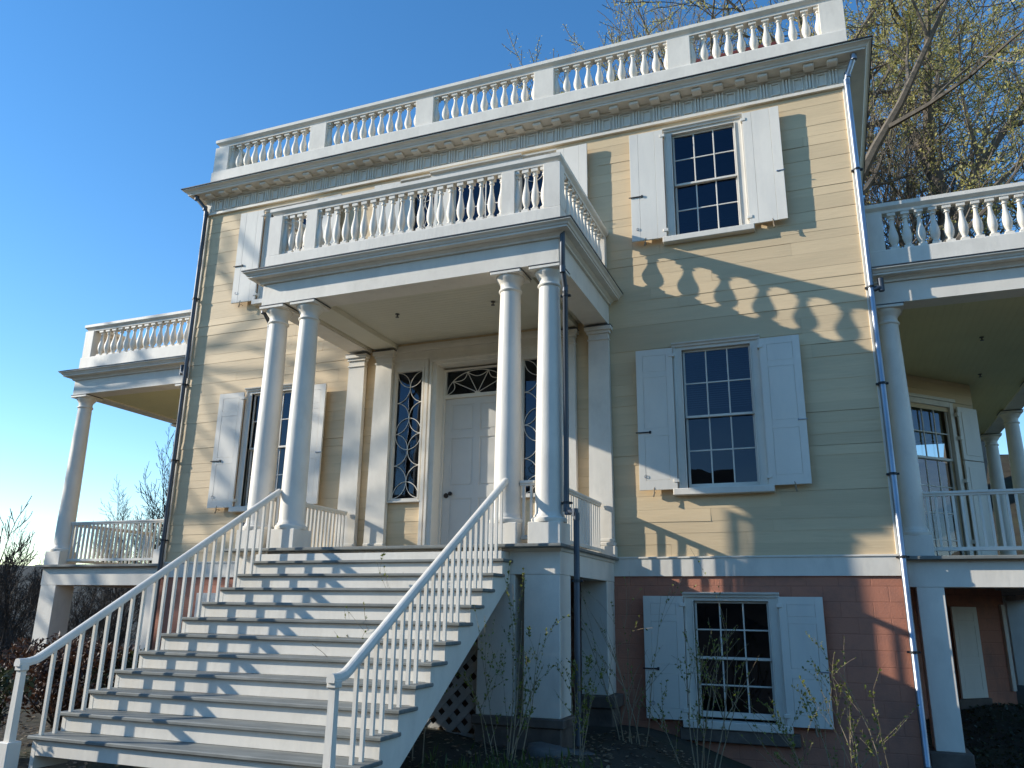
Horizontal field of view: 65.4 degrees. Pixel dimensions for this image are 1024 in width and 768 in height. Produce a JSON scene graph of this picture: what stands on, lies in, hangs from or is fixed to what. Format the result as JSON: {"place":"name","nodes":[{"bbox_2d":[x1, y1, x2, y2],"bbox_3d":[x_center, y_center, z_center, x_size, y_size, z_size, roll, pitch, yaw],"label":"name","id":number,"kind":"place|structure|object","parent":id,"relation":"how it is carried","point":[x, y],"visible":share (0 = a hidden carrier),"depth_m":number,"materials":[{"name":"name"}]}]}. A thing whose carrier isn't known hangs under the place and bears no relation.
{"place":"outdoors","nodes":[
{"label":"outdoors","id":0,"kind":"place"},
{"bbox_2d":[0,454,1023,767],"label":"ground","id":1,"kind":"structure","parent":0,"point":[652,758],"depth_m":10.48,"materials":[{"name":"soil"}]},
{"bbox_2d":[0,664,35,726],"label":"evergreen shrub","id":2,"kind":"object","parent":1,"relation":"on","point":[6,688],"visible":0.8,"depth_m":8.40,"materials":[{"name":"green plant"}]},
{"bbox_2d":[0,512,42,693],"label":"bare tree","id":3,"kind":"object","parent":1,"relation":"on","point":[7,613],"visible":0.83,"depth_m":19.54,"materials":[{"name":"brown plant"}]},
{"bbox_2d":[0,629,90,699],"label":"evergreen shrub","id":4,"kind":"object","parent":1,"relation":"on","point":[45,645],"visible":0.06,"depth_m":11.82,"materials":[{"name":"green plant"}]},
{"bbox_2d":[0,637,139,730],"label":"evergreen shrub","id":5,"kind":"object","parent":1,"relation":"on","point":[40,670],"visible":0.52,"depth_m":9.72,"materials":[{"name":"green plant"}]},
{"bbox_2d":[0,496,141,695],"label":"distant woods","id":6,"kind":"object","parent":1,"relation":"on","point":[7,644],"visible":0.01,"depth_m":26.69,"materials":[{"name":"brown plant"}]},
{"bbox_2d":[67,557,116,644],"bbox_3d":[-13.791,7.870,25.590,2.243,5.070,2.154,9,-18,-26],"label":"bare tree","id":7,"kind":"object","parent":1,"relation":"on","point":[74,613],"visible":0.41,"depth_m":25.70,"materials":[{"name":"brown plant"}]},
{"bbox_2d":[83,477,158,645],"bbox_3d":[-17.822,8.876,36.414,4.166,9.415,4.001,12,-19,-34],"label":"bare tree","id":8,"kind":"object","parent":1,"relation":"on","point":[118,519],"visible":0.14,"depth_m":36.60,"materials":[{"name":"brown plant"}]},
{"bbox_2d":[67,649,192,698],"bbox_3d":[-5.652,4.319,11.653,1.962,0.909,1.935,-5,-17,21],"label":"evergreen shrub","id":9,"kind":"object","parent":1,"relation":"on","point":[92,675],"visible":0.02,"depth_m":11.22,"materials":[{"name":"green plant"}]},
{"bbox_2d":[114,423,174,627],"bbox_3d":[-15.537,7.598,35.507,4.924,11.588,5.127,2,-16,-3],"label":"bare tree","id":10,"kind":"object","parent":1,"relation":"on","point":[154,513],"visible":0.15,"depth_m":35.73,"materials":[{"name":"brown plant"}]},
{"bbox_2d":[107,648,182,713],"bbox_3d":[-4.544,3.809,10.078,1.224,0.976,1.420,7,-17,-22],"label":"evergreen shrub","id":11,"kind":"object","parent":1,"relation":"on","point":[129,662],"visible":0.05,"depth_m":9.96,"materials":[{"name":"green plant"}]},
{"bbox_2d":[0,478,512,767],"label":"staircase","id":12,"kind":"structure","parent":1,"relation":"on","point":[446,589],"depth_m":7.99,"materials":[{"name":"grey paint"}]},
{"bbox_2d":[0,712,713,767],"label":"leaf litter","id":13,"kind":"object","parent":1,"relation":"on","point":[540,758],"visible":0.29,"depth_m":8.85,"materials":[{"name":"brown plant"}]},
{"bbox_2d":[315,547,459,763],"bbox_3d":[-1.461,2.914,8.756,1.575,2.265,1.315,6,-17,-19],"label":"budding shrub","id":14,"kind":"object","parent":1,"relation":"on","point":[383,554],"visible":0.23,"depth_m":8.37,"materials":[{"name":"plant"}]},
{"bbox_2d":[402,742,602,767],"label":"grass","id":15,"kind":"structure","parent":1,"relation":"on","point":[540,765],"depth_m":7.87,"materials":[{"name":"green plant"}]},
{"bbox_2d":[459,561,570,762],"bbox_3d":[-0.008,2.914,8.440,1.229,2.090,1.154,13,-20,-37],"label":"budding shrub","id":16,"kind":"object","parent":1,"relation":"on","point":[534,689],"visible":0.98,"depth_m":8.45,"materials":[{"name":"plant"}]},
{"bbox_2d":[31,0,1023,767],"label":"mansion","id":17,"kind":"structure","parent":1,"relation":"on","point":[647,332],"depth_m":12.15,"materials":[{"name":"paint"}]},
{"bbox_2d":[228,383,292,512],"bbox_3d":[-4.403,1.157,14.531,1.400,2.330,0.250,-5,-17,21],"label":"window","id":18,"kind":"structure","parent":17,"relation":"in","point":[246,451],"depth_m":14.68,"materials":[{"name":"white paint"}]},
{"bbox_2d":[251,198,319,306],"bbox_3d":[-4.351,-2.565,15.588,1.400,2.070,0.250,-5,-17,21],"label":"window","id":19,"kind":"structure","parent":17,"relation":"in","point":[257,302],"depth_m":15.78,"materials":[{"name":"white paint"}]},
{"bbox_2d":[441,395,496,544],"bbox_3d":[-0.605,1.506,13.134,1.194,2.687,0.127,-5,-17,21],"label":"front door","id":20,"kind":"structure","parent":17,"relation":"in","point":[470,423],"depth_m":13.26,"materials":[{"name":"paint"}]},
{"bbox_2d":[401,148,556,232],"bbox_3d":[-0.643,-2.722,14.081,3.060,2.547,0.281,-5,-17,21],"label":"tripartite window","id":21,"kind":"structure","parent":17,"relation":"in","point":[519,156],"depth_m":14.42,"materials":[{"name":"white paint"}]},
{"bbox_2d":[662,112,754,244],"bbox_3d":[3.096,-3.267,12.752,1.400,2.070,0.250,-5,-17,21],"label":"window","id":22,"kind":"structure","parent":17,"relation":"in","point":[712,125],"depth_m":12.76,"materials":[{"name":"white paint"}]},
{"bbox_2d":[671,334,774,495],"bbox_3d":[3.053,0.462,11.716,1.400,2.330,0.295,-5,-17,21],"label":"window","id":23,"kind":"structure","parent":17,"relation":"in","point":[685,487],"depth_m":11.71,"materials":[{"name":"white paint"}]},
{"bbox_2d":[680,592,801,747],"bbox_3d":[3.012,3.797,10.741,1.530,1.920,0.250,-5,-17,21],"label":"window","id":24,"kind":"structure","parent":17,"relation":"in","point":[737,728],"depth_m":10.66,"materials":[{"name":"white paint"}]},
{"bbox_2d":[908,392,973,555],"bbox_3d":[7.715,1.757,14.457,1.320,3.160,0.176,8,-17,-22],"label":"window","id":25,"kind":"structure","parent":17,"relation":"in","point":[913,397],"depth_m":14.69,"materials":[{"name":"white paint"}]},
{"bbox_2d":[526,742,567,757],"bbox_3d":[0.365,3.927,8.476,0.481,0.173,0.403,-5,-17,21],"label":"rock","id":26,"kind":"object","parent":1,"relation":"on","point":[539,749],"visible":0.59,"depth_m":8.39,"materials":[{"name":"grey stone"}]},
{"bbox_2d":[563,747,596,754],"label":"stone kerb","id":27,"kind":"structure","parent":1,"relation":"on","point":[577,751],"depth_m":8.74,"materials":[{"name":"grey stone"}]},
{"bbox_2d":[555,654,609,759],"bbox_3d":[0.759,3.475,8.571,0.597,1.089,0.850,0,-16,4],"label":"budding shrub","id":28,"kind":"object","parent":1,"relation":"on","point":[585,722],"visible":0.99,"depth_m":8.60,"materials":[{"name":"plant"}]},
{"bbox_2d":[571,576,695,746],"bbox_3d":[1.167,3.226,9.911,2.157,2.352,1.624,-11,-20,36],"label":"budding shrub","id":29,"kind":"object","parent":1,"relation":"on","point":[624,688],"visible":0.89,"depth_m":9.68,"materials":[{"name":"plant"}]},
{"bbox_2d":[583,0,746,85],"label":"budding tree","id":30,"kind":"object","parent":1,"relation":"on","point":[678,18],"visible":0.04,"depth_m":52.13,"materials":[{"name":"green plant"}]},
{"bbox_2d":[479,0,914,175],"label":"flowering tree","id":31,"kind":"object","parent":1,"relation":"on","point":[646,33],"visible":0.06,"depth_m":44.88,"materials":[{"name":"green plant"}]},
{"bbox_2d":[638,548,758,767],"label":"budding shrub","id":32,"kind":"object","parent":1,"relation":"on","point":[699,693],"visible":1,"depth_m":9.18,"materials":[{"name":"plant"}]},
{"bbox_2d":[671,655,918,767],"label":"budding shrub","id":33,"kind":"object","parent":1,"relation":"on","point":[792,745],"visible":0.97,"depth_m":8.62,"materials":[{"name":"plant"}]},
{"bbox_2d":[616,0,1023,249],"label":"flowering tree","id":34,"kind":"object","parent":1,"relation":"on","point":[891,122],"visible":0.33,"depth_m":35.15,"materials":[{"name":"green plant"}]},
{"bbox_2d":[791,631,888,767],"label":"budding shrub","id":35,"kind":"object","parent":1,"relation":"on","point":[849,719],"visible":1,"depth_m":8.21,"materials":[{"name":"plant"}]},
{"bbox_2d":[772,0,1023,517],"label":"flowering tree","id":36,"kind":"object","parent":1,"relation":"on","point":[928,117],"visible":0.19,"depth_m":38.64,"materials":[{"name":"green plant"}]},
{"bbox_2d":[863,49,1016,462],"bbox_3d":[19.805,-6.527,37.659,12.676,21.814,7.480,12,-20,-35],"label":"bare tree","id":37,"kind":"object","parent":1,"relation":"on","point":[893,191],"visible":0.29,"depth_m":36.58,"materials":[{"name":"brown plant"}]},
{"bbox_2d":[926,702,1023,767],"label":"ground cover","id":38,"kind":"object","parent":1,"relation":"on","point":[1020,706],"visible":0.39,"depth_m":12.05,"materials":[{"name":"green plant"}]},
{"bbox_2d":[950,17,1023,229],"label":"budding tree","id":39,"kind":"object","parent":1,"relation":"on","point":[1004,142],"visible":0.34,"depth_m":38.88,"materials":[{"name":"green plant"}]},
{"bbox_2d":[0,0,1023,565],"label":"sky","id":40,"kind":"structure","parent":0,"point":[110,109],"materials":[{"name":"blue"}]}
]}

